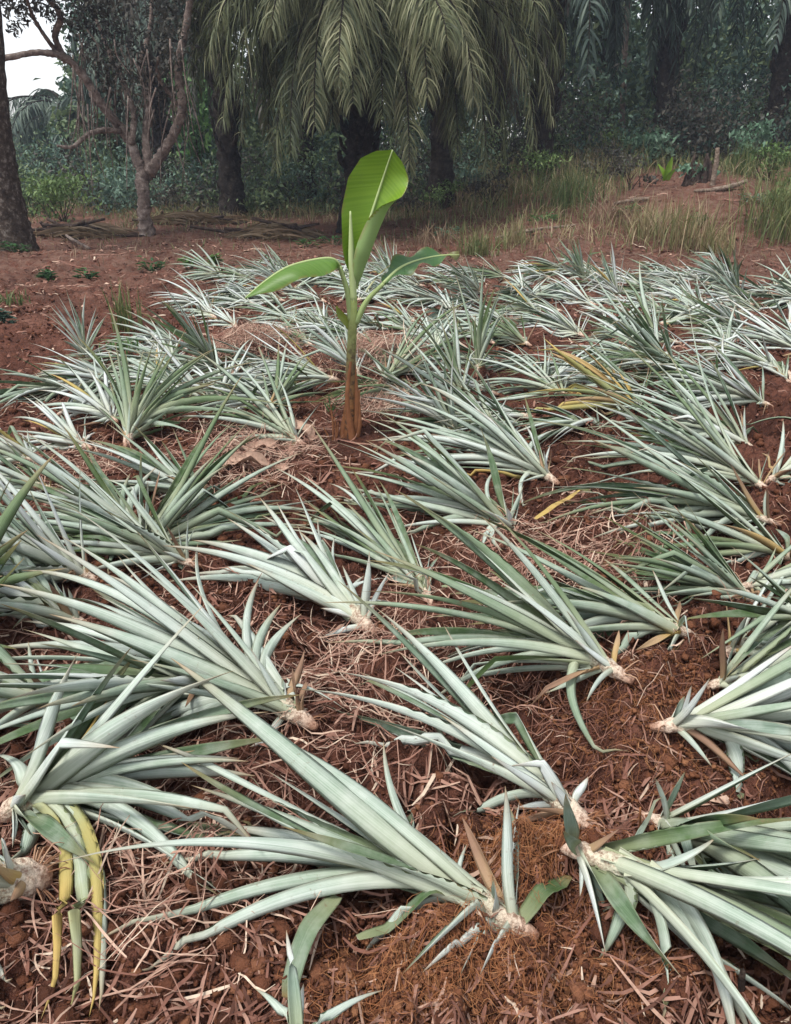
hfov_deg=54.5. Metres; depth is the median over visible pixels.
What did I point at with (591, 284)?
pineapple sucker
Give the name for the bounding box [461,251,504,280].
pineapple sucker
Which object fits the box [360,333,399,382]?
pineapple sucker
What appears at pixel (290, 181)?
shrub
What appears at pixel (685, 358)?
pineapple sucker
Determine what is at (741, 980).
stick
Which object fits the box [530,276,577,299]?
pineapple sucker
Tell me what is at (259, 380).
pineapple sucker
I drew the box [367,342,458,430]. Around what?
pineapple sucker
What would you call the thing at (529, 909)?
loose leaf
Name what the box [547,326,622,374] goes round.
pineapple sucker
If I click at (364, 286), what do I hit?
pineapple sucker
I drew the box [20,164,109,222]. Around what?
shrub
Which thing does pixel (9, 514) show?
pineapple sucker
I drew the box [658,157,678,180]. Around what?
banana sprout
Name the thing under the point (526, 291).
pineapple sucker
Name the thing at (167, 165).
shrub
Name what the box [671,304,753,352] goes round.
pineapple sucker
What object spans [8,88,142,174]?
oil palm
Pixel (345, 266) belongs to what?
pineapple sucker
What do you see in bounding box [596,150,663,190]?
shrub
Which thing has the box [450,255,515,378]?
pineapple sucker
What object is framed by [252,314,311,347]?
pineapple sucker
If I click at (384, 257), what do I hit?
pineapple sucker
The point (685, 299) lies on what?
pineapple sucker
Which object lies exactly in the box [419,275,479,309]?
pineapple sucker
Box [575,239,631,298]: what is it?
pineapple sucker
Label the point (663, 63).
oil palm
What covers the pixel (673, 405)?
pineapple sucker
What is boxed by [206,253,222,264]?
weed
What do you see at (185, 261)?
weed
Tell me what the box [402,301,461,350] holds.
pineapple sucker
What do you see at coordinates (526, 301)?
pineapple sucker
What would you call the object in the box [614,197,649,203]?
fallen branch
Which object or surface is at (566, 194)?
grass tuft
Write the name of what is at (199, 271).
pineapple sucker
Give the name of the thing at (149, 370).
pineapple sucker
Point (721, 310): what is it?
pineapple sucker
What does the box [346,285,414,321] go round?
pineapple sucker
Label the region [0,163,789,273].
dry grass
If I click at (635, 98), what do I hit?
trees
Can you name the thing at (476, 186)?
shrub
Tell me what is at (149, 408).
pineapple sucker
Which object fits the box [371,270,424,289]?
pineapple sucker
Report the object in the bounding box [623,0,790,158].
oil palm
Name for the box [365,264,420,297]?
pineapple sucker
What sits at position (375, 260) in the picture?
pineapple sucker
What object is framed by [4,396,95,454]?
pineapple sucker
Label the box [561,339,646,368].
pineapple sucker
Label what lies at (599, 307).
pineapple sucker
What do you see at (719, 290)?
pineapple sucker
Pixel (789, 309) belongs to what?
pineapple sucker
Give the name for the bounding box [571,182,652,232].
grass tuft
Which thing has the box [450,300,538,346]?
pineapple sucker
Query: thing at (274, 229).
brush pile
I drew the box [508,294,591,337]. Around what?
pineapple sucker
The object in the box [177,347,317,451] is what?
pineapple sucker
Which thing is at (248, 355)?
pineapple sucker
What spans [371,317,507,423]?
pineapple sucker
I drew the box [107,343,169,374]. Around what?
pineapple sucker
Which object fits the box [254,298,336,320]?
pineapple sucker
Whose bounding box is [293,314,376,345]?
pineapple sucker
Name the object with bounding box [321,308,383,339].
pineapple sucker
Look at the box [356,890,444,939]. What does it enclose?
loose leaf
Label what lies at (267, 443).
dead leaf
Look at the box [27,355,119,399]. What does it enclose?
pineapple sucker
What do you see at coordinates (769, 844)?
pineapple sucker
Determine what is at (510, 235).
grass tuft
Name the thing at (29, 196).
shrub
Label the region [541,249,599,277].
pineapple sucker
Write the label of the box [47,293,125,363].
pineapple sucker
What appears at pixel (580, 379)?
pineapple sucker
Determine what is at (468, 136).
shrub
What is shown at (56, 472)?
pineapple sucker
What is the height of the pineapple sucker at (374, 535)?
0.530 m
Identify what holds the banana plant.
on the ground at (778, 389)
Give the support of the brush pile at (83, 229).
on the ground at (778, 389)
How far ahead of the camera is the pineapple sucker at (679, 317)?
6.58 m
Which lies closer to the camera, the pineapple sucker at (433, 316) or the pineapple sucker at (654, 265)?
the pineapple sucker at (433, 316)
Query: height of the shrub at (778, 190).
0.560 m
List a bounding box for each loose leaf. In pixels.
[282,895,341,997]
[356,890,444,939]
[518,875,571,924]
[534,490,579,518]
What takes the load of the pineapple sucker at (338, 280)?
on the ground at (778, 389)
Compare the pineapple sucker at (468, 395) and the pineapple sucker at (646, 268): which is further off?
the pineapple sucker at (646, 268)
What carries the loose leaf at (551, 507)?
on the ground at (778, 389)
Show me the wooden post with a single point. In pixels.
(714, 169)
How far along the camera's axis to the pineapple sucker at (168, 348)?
5.57 m
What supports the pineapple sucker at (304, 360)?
on the ground at (778, 389)
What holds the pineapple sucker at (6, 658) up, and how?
on the ground at (778, 389)
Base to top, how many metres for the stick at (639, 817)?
0.170 m
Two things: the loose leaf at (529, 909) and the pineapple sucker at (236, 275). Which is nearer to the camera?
the loose leaf at (529, 909)
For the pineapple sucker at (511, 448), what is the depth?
3.46 m
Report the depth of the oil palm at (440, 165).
16.69 m
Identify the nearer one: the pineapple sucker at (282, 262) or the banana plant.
the banana plant
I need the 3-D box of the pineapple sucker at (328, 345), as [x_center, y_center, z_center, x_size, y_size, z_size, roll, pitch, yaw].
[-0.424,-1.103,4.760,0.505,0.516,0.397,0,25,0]
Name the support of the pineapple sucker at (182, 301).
on the ground at (778, 389)
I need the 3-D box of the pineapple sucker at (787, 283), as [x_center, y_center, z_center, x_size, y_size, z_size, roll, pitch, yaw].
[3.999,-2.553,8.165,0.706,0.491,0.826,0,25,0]
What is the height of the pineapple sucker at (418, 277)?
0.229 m
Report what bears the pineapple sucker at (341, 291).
on the ground at (778, 389)
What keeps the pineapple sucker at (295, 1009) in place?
on the ground at (778, 389)
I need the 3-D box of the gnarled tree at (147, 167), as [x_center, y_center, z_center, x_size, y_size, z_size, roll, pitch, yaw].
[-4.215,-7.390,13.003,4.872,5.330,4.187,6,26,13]
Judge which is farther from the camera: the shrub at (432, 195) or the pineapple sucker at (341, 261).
the shrub at (432, 195)
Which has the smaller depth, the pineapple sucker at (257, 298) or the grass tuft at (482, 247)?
the pineapple sucker at (257, 298)
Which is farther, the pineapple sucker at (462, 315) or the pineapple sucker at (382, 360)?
the pineapple sucker at (462, 315)
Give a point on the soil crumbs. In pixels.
(236, 960)
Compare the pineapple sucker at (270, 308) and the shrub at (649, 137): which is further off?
the shrub at (649, 137)
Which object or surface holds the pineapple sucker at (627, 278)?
on the ground at (778, 389)
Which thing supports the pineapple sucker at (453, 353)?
on the ground at (778, 389)
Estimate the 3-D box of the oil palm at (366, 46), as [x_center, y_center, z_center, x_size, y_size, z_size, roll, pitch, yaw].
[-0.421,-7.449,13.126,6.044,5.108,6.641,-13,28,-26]
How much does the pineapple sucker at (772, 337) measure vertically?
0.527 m
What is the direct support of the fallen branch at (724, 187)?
on the ground at (778, 389)
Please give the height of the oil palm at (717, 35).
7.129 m
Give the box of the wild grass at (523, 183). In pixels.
[26,123,790,261]
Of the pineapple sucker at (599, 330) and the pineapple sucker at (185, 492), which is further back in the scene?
the pineapple sucker at (599, 330)
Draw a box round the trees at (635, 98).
[10,0,790,194]
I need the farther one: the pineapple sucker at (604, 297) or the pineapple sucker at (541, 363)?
the pineapple sucker at (604, 297)
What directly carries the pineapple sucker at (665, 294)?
on the ground at (778, 389)
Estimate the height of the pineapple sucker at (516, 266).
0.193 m
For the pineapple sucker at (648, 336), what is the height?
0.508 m
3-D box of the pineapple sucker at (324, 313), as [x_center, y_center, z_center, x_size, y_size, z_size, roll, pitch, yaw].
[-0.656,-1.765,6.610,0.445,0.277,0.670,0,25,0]
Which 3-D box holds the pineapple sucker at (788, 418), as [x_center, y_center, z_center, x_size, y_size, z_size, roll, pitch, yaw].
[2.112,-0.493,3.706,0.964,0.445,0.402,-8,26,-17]
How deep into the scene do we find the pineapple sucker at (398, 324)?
6.07 m
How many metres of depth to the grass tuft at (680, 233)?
10.70 m
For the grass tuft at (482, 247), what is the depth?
10.81 m
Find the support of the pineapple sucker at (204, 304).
on the ground at (778, 389)
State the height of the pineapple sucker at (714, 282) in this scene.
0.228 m
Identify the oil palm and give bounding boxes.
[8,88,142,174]
[64,0,213,199]
[98,0,326,218]
[172,0,572,233]
[186,8,381,207]
[326,0,572,210]
[442,0,701,185]
[475,0,626,171]
[516,0,778,142]
[524,0,748,134]
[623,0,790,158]
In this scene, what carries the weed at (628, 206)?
on the ground at (778, 389)
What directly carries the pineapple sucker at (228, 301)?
on the ground at (778, 389)
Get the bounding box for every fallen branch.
[65,234,89,248]
[497,224,575,238]
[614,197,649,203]
[694,179,747,191]
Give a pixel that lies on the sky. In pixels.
(20, 73)
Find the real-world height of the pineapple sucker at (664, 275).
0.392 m
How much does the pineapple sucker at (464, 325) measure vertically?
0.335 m
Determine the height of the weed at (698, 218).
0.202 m
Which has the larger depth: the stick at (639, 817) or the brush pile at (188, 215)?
the brush pile at (188, 215)
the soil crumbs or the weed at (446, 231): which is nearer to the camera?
the soil crumbs
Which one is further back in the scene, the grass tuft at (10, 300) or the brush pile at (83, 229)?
the brush pile at (83, 229)
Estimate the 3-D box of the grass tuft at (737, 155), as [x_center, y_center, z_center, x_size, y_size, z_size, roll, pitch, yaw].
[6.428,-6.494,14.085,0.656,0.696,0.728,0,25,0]
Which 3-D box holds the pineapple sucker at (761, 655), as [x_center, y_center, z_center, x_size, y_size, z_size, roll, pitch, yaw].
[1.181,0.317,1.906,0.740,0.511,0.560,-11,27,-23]
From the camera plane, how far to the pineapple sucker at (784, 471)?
3.35 m
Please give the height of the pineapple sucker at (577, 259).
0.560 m
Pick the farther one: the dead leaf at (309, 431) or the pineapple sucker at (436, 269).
the pineapple sucker at (436, 269)
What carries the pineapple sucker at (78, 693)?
on the ground at (778, 389)
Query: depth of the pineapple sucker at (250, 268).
8.98 m
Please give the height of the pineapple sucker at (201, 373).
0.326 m
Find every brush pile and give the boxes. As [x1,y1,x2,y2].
[32,217,143,241]
[129,206,269,226]
[190,217,330,243]
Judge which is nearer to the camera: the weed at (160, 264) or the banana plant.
the banana plant
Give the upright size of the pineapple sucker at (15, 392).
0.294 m
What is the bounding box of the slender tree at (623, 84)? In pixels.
[618,2,629,130]
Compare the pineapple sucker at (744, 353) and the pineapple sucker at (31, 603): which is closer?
the pineapple sucker at (31, 603)
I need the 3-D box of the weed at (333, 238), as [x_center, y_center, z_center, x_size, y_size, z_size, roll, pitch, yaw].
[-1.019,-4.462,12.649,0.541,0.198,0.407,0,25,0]
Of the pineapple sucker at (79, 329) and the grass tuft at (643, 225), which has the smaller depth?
the pineapple sucker at (79, 329)
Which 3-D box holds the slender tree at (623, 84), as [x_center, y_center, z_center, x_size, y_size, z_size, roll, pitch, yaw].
[6.859,-14.553,22.983,5.078,7.061,4.008,21,32,37]
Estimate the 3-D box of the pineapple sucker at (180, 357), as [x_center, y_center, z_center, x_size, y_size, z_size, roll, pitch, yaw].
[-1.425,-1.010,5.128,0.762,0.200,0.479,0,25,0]
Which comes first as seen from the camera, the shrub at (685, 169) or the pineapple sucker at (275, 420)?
the pineapple sucker at (275, 420)
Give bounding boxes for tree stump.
[681,153,711,186]
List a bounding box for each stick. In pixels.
[638,807,640,828]
[737,968,745,991]
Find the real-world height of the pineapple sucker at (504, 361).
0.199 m
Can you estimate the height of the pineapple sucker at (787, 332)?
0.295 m
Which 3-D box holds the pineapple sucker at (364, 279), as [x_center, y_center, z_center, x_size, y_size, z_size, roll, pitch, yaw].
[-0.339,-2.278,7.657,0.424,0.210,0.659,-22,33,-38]
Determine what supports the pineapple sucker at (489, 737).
on the ground at (778, 389)
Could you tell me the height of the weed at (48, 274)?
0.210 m
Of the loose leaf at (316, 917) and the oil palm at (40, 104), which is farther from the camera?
the oil palm at (40, 104)
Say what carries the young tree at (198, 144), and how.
on the ground at (778, 389)
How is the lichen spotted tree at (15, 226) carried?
on the ground at (778, 389)
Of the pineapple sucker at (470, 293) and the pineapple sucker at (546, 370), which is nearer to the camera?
the pineapple sucker at (546, 370)
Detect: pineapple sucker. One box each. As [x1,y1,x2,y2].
[0,354,64,410]
[0,426,48,466]
[0,427,189,574]
[0,442,60,492]
[0,455,65,648]
[0,460,98,590]
[0,503,346,748]
[0,531,90,628]
[0,604,198,815]
[0,606,298,1017]
[0,642,46,725]
[0,838,73,1009]
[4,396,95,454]
[26,343,109,395]
[26,356,118,435]
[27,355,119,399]
[30,465,206,579]
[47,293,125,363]
[48,658,539,973]
[49,424,215,502]
[57,360,146,416]
[67,341,173,372]
[79,305,296,446]
[93,349,174,394]
[98,310,184,351]
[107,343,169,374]
[117,318,188,355]
[119,330,216,401]
[120,376,320,566]
[133,352,223,377]
[134,279,216,376]
[146,266,215,309]
[168,244,223,280]
[168,488,388,637]
[176,288,219,318]
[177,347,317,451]
[177,363,287,417]
[180,359,283,407]
[184,338,270,375]
[187,333,276,400]
[188,282,252,309]
[191,272,259,309]
[193,262,260,285]
[195,304,238,328]
[212,275,285,304]
[216,268,274,294]
[224,255,272,276]
[226,286,296,322]
[238,243,304,292]
[239,317,327,376]
[245,301,315,337]
[249,246,287,269]
[250,354,340,393]
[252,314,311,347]
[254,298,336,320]
[254,930,382,1023]
[262,342,334,411]
[274,279,326,302]
[276,424,437,604]
[286,293,366,378]
[290,264,336,283]
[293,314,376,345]
[294,271,338,289]
[295,302,347,335]
[298,292,337,323]
[299,582,616,860]
[305,270,359,286]
[311,347,410,409]
[316,268,369,297]
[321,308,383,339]
[325,490,647,753]
[330,251,371,274]
[332,412,532,550]
[337,272,396,302]
[341,271,386,290]
[343,263,373,278]
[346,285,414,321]
[350,357,571,506]
[357,265,416,301]
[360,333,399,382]
[363,244,400,286]
[365,237,405,275]
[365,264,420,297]
[365,300,476,384]
[366,287,417,330]
[367,258,424,279]
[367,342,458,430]
[368,233,404,277]
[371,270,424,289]
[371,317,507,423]
[375,333,430,367]
[383,275,445,311]
[384,306,467,348]
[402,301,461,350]
[403,351,499,395]
[409,265,455,285]
[415,285,459,309]
[416,303,466,324]
[418,263,458,273]
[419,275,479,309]
[419,304,476,392]
[421,334,497,366]
[425,270,488,285]
[431,382,522,452]
[432,256,484,294]
[435,293,508,322]
[438,295,495,344]
[442,382,532,430]
[444,266,481,274]
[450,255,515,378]
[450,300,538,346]
[450,514,716,654]
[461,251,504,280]
[461,340,539,373]
[461,342,569,401]
[476,279,540,315]
[484,279,527,304]
[491,399,602,446]
[492,280,541,301]
[497,347,587,378]
[499,262,533,287]
[499,294,561,310]
[502,260,540,273]
[502,260,551,282]
[504,300,564,327]
[507,339,652,415]
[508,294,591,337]
[509,239,566,276]
[519,393,788,539]
[527,276,572,302]
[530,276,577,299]
[531,267,676,356]
[538,342,649,397]
[539,794,790,1023]
[540,333,610,387]
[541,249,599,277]
[544,270,596,307]
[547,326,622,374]
[548,237,600,284]
[551,303,785,491]
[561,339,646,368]
[572,310,630,342]
[574,272,621,291]
[574,283,624,305]
[574,297,620,315]
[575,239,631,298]
[578,260,662,331]
[585,264,627,275]
[585,296,680,375]
[586,324,765,446]
[588,262,638,283]
[588,306,681,343]
[590,496,770,609]
[592,299,650,333]
[605,269,659,296]
[609,441,790,563]
[611,290,670,311]
[623,352,717,398]
[625,258,666,276]
[625,321,776,415]
[627,344,694,375]
[629,253,687,288]
[629,754,790,915]
[631,263,690,298]
[635,258,679,277]
[641,286,704,326]
[642,268,704,310]
[645,274,692,300]
[648,646,790,799]
[655,260,709,282]
[660,292,733,327]
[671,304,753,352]
[672,314,740,338]
[673,246,730,286]
[674,318,772,372]
[678,273,752,338]
[681,546,790,676]
[684,265,709,281]
[685,270,754,305]
[685,588,790,696]
[691,240,746,280]
[693,269,744,283]
[694,244,747,294]
[700,333,790,382]
[702,288,790,357]
[708,284,767,312]
[716,565,790,656]
[727,273,773,298]
[733,417,790,427]
[734,545,790,596]
[739,303,790,339]
[740,249,790,292]
[743,275,790,309]
[762,421,790,485]
[770,266,790,287]
[782,300,790,324]
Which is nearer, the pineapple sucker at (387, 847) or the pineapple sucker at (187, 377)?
the pineapple sucker at (387, 847)
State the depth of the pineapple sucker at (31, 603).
2.34 m
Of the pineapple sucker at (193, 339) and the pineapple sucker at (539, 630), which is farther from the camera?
the pineapple sucker at (193, 339)
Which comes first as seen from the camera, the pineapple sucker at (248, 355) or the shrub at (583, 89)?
the pineapple sucker at (248, 355)
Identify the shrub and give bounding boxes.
[18,155,63,216]
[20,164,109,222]
[43,161,123,208]
[153,149,214,202]
[178,155,245,186]
[238,132,286,192]
[264,157,300,207]
[396,194,435,216]
[412,177,467,210]
[453,125,516,176]
[458,166,519,204]
[499,144,572,190]
[568,52,607,124]
[575,138,643,182]
[576,120,629,161]
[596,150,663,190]
[619,127,689,166]
[675,161,720,178]
[728,113,780,161]
[749,140,790,180]
[763,176,790,205]
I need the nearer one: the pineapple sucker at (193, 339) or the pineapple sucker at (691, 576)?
the pineapple sucker at (691, 576)
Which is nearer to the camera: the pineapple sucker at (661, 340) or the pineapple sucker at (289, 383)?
the pineapple sucker at (289, 383)
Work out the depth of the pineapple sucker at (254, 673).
1.94 m
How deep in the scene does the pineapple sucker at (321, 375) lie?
4.62 m
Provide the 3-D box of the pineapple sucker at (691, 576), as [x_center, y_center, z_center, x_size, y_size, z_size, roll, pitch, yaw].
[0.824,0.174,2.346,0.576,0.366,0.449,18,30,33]
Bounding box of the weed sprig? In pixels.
[323,394,338,441]
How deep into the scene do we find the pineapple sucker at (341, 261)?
8.87 m
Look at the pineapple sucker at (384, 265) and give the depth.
7.62 m
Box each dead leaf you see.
[221,451,286,470]
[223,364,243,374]
[238,438,296,451]
[295,419,319,440]
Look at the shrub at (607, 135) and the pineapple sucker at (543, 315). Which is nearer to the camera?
the pineapple sucker at (543, 315)
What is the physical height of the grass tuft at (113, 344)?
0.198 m
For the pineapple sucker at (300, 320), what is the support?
on the ground at (778, 389)
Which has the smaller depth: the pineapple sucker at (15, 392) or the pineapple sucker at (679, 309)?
the pineapple sucker at (15, 392)
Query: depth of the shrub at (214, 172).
22.08 m
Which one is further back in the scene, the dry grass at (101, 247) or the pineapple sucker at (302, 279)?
the dry grass at (101, 247)
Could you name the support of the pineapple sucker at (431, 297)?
on the ground at (778, 389)
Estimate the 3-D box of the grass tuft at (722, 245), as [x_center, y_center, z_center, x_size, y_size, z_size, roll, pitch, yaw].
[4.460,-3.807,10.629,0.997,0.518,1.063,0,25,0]
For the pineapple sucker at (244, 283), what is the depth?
7.55 m
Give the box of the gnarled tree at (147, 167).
[0,0,224,236]
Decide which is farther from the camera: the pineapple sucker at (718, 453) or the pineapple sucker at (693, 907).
the pineapple sucker at (718, 453)
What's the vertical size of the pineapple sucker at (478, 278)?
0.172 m
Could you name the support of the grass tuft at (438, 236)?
on the ground at (778, 389)
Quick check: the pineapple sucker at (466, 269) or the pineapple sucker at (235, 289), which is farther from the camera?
the pineapple sucker at (466, 269)
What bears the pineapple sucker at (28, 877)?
on the ground at (778, 389)
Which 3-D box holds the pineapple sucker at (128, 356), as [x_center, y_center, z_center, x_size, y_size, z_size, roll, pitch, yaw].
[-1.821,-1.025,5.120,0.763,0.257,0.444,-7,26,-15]
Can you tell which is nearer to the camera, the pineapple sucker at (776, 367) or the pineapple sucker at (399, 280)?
the pineapple sucker at (776, 367)
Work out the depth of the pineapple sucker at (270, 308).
6.50 m
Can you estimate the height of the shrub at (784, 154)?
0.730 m
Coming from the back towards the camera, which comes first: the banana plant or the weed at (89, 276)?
the weed at (89, 276)
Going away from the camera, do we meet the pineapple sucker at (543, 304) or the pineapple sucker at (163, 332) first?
the pineapple sucker at (163, 332)
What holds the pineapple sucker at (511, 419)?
on the ground at (778, 389)
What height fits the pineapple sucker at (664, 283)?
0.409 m
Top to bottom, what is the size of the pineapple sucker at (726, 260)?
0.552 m
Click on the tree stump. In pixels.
(704, 174)
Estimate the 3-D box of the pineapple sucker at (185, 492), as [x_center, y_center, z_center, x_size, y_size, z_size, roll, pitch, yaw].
[-0.649,-0.193,3.028,0.754,0.601,0.907,0,25,0]
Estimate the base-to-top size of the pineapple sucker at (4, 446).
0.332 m
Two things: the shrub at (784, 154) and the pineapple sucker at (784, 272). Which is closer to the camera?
the pineapple sucker at (784, 272)
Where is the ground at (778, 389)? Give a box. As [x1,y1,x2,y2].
[0,149,790,1023]
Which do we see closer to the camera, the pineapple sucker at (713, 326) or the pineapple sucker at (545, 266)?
the pineapple sucker at (713, 326)
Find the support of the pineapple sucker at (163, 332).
on the ground at (778, 389)
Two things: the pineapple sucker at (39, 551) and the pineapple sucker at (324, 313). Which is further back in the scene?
the pineapple sucker at (324, 313)
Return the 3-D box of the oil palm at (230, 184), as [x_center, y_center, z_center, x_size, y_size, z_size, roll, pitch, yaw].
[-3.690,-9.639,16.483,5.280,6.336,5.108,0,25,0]
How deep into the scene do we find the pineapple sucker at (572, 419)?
3.86 m
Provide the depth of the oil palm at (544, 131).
17.06 m
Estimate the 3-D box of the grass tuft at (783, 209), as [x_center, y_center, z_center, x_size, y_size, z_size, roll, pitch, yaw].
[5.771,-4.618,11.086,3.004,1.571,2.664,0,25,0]
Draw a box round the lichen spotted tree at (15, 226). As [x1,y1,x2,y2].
[0,4,39,252]
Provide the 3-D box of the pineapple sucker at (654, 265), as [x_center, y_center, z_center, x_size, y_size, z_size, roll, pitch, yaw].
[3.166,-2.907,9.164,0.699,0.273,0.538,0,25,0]
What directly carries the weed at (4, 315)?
on the ground at (778, 389)
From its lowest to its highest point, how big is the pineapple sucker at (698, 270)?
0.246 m
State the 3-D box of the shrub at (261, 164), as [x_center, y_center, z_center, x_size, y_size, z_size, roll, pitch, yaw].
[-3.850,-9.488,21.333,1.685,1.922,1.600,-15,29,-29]
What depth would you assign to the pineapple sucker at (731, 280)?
7.58 m
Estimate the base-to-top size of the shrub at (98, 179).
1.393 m
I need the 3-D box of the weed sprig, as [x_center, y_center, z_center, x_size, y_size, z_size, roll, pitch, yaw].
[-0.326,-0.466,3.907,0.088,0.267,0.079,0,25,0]
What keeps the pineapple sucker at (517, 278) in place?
on the ground at (778, 389)
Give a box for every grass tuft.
[0,288,30,306]
[81,332,145,360]
[99,277,142,336]
[398,213,491,251]
[437,220,505,258]
[486,217,546,254]
[513,155,636,212]
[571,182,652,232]
[604,193,697,244]
[615,184,743,258]
[684,219,760,255]
[718,144,790,250]
[726,140,770,177]
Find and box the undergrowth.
[13,43,790,216]
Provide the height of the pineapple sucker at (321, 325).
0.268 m
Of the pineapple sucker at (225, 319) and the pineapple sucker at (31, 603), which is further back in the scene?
the pineapple sucker at (225, 319)
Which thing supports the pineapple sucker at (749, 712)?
on the ground at (778, 389)
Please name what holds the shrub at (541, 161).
on the ground at (778, 389)
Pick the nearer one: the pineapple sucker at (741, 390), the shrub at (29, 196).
the pineapple sucker at (741, 390)
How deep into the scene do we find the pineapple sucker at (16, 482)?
3.23 m
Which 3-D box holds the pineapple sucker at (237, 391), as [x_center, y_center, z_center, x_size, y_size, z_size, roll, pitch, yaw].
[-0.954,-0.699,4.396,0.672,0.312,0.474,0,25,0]
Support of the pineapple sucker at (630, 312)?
on the ground at (778, 389)
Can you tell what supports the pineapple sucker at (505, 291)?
on the ground at (778, 389)
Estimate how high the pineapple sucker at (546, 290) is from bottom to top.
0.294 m
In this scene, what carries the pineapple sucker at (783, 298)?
on the ground at (778, 389)
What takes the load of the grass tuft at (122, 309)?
on the ground at (778, 389)
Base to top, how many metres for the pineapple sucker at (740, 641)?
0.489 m
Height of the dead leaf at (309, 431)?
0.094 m
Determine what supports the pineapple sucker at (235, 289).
on the ground at (778, 389)
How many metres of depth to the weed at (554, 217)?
12.47 m
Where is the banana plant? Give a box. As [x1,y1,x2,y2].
[245,150,458,439]
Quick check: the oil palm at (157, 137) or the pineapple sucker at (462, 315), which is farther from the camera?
the oil palm at (157, 137)
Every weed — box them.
[0,241,30,252]
[0,308,16,323]
[34,266,58,281]
[71,267,100,279]
[136,255,166,272]
[176,257,199,268]
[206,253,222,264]
[293,237,322,245]
[318,235,341,244]
[433,226,459,237]
[527,212,559,221]
[614,202,642,214]
[687,212,707,224]
[738,193,768,202]
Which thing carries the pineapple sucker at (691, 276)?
on the ground at (778, 389)
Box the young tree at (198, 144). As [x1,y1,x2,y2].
[164,59,216,207]
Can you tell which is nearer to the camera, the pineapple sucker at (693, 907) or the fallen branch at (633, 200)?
the pineapple sucker at (693, 907)
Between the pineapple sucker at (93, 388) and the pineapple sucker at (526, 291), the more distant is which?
the pineapple sucker at (526, 291)
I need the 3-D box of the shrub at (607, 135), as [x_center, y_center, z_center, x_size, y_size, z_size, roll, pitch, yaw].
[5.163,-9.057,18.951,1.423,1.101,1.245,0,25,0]
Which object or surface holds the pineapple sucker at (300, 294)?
on the ground at (778, 389)
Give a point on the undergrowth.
(699, 134)
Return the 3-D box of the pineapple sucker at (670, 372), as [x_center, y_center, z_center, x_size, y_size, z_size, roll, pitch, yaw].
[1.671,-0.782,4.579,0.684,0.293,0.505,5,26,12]
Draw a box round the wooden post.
[710,147,719,185]
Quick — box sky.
[0,0,773,146]
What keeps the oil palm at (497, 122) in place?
on the ground at (778, 389)
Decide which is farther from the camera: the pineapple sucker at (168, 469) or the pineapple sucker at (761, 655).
the pineapple sucker at (168, 469)
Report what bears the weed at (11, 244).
on the ground at (778, 389)
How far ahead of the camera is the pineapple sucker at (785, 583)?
2.45 m
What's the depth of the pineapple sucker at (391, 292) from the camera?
7.29 m
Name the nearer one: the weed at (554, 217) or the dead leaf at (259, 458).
the dead leaf at (259, 458)
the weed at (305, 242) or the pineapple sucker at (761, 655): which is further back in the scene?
the weed at (305, 242)
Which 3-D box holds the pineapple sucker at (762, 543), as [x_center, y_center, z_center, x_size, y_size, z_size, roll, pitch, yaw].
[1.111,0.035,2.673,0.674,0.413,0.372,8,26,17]
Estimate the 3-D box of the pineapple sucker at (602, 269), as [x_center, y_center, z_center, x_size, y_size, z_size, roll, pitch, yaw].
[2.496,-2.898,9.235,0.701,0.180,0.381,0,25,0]
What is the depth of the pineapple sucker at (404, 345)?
5.11 m
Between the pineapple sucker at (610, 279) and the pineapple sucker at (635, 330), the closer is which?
the pineapple sucker at (635, 330)
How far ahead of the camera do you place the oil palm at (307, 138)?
20.51 m
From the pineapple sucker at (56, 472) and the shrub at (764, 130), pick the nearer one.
the pineapple sucker at (56, 472)
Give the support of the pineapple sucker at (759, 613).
on the ground at (778, 389)
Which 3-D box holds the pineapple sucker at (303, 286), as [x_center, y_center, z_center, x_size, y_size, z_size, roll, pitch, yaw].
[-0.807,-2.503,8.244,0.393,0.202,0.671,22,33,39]
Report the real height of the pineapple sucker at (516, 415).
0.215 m
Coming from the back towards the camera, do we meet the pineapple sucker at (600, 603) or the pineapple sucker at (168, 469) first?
the pineapple sucker at (168, 469)
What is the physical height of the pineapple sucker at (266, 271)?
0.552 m
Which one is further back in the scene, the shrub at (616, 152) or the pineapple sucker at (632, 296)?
the shrub at (616, 152)
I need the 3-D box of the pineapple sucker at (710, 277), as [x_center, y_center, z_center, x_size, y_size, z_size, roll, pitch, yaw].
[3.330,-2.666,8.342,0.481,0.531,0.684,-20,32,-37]
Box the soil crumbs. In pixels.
[0,274,790,1023]
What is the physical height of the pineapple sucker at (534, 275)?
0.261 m
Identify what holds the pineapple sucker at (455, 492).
on the ground at (778, 389)
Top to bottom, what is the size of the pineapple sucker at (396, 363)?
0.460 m
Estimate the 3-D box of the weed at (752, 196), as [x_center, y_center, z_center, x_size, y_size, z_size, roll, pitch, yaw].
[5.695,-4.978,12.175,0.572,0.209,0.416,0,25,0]
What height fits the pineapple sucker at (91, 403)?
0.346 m
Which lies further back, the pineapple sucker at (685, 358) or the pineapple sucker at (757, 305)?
the pineapple sucker at (757, 305)

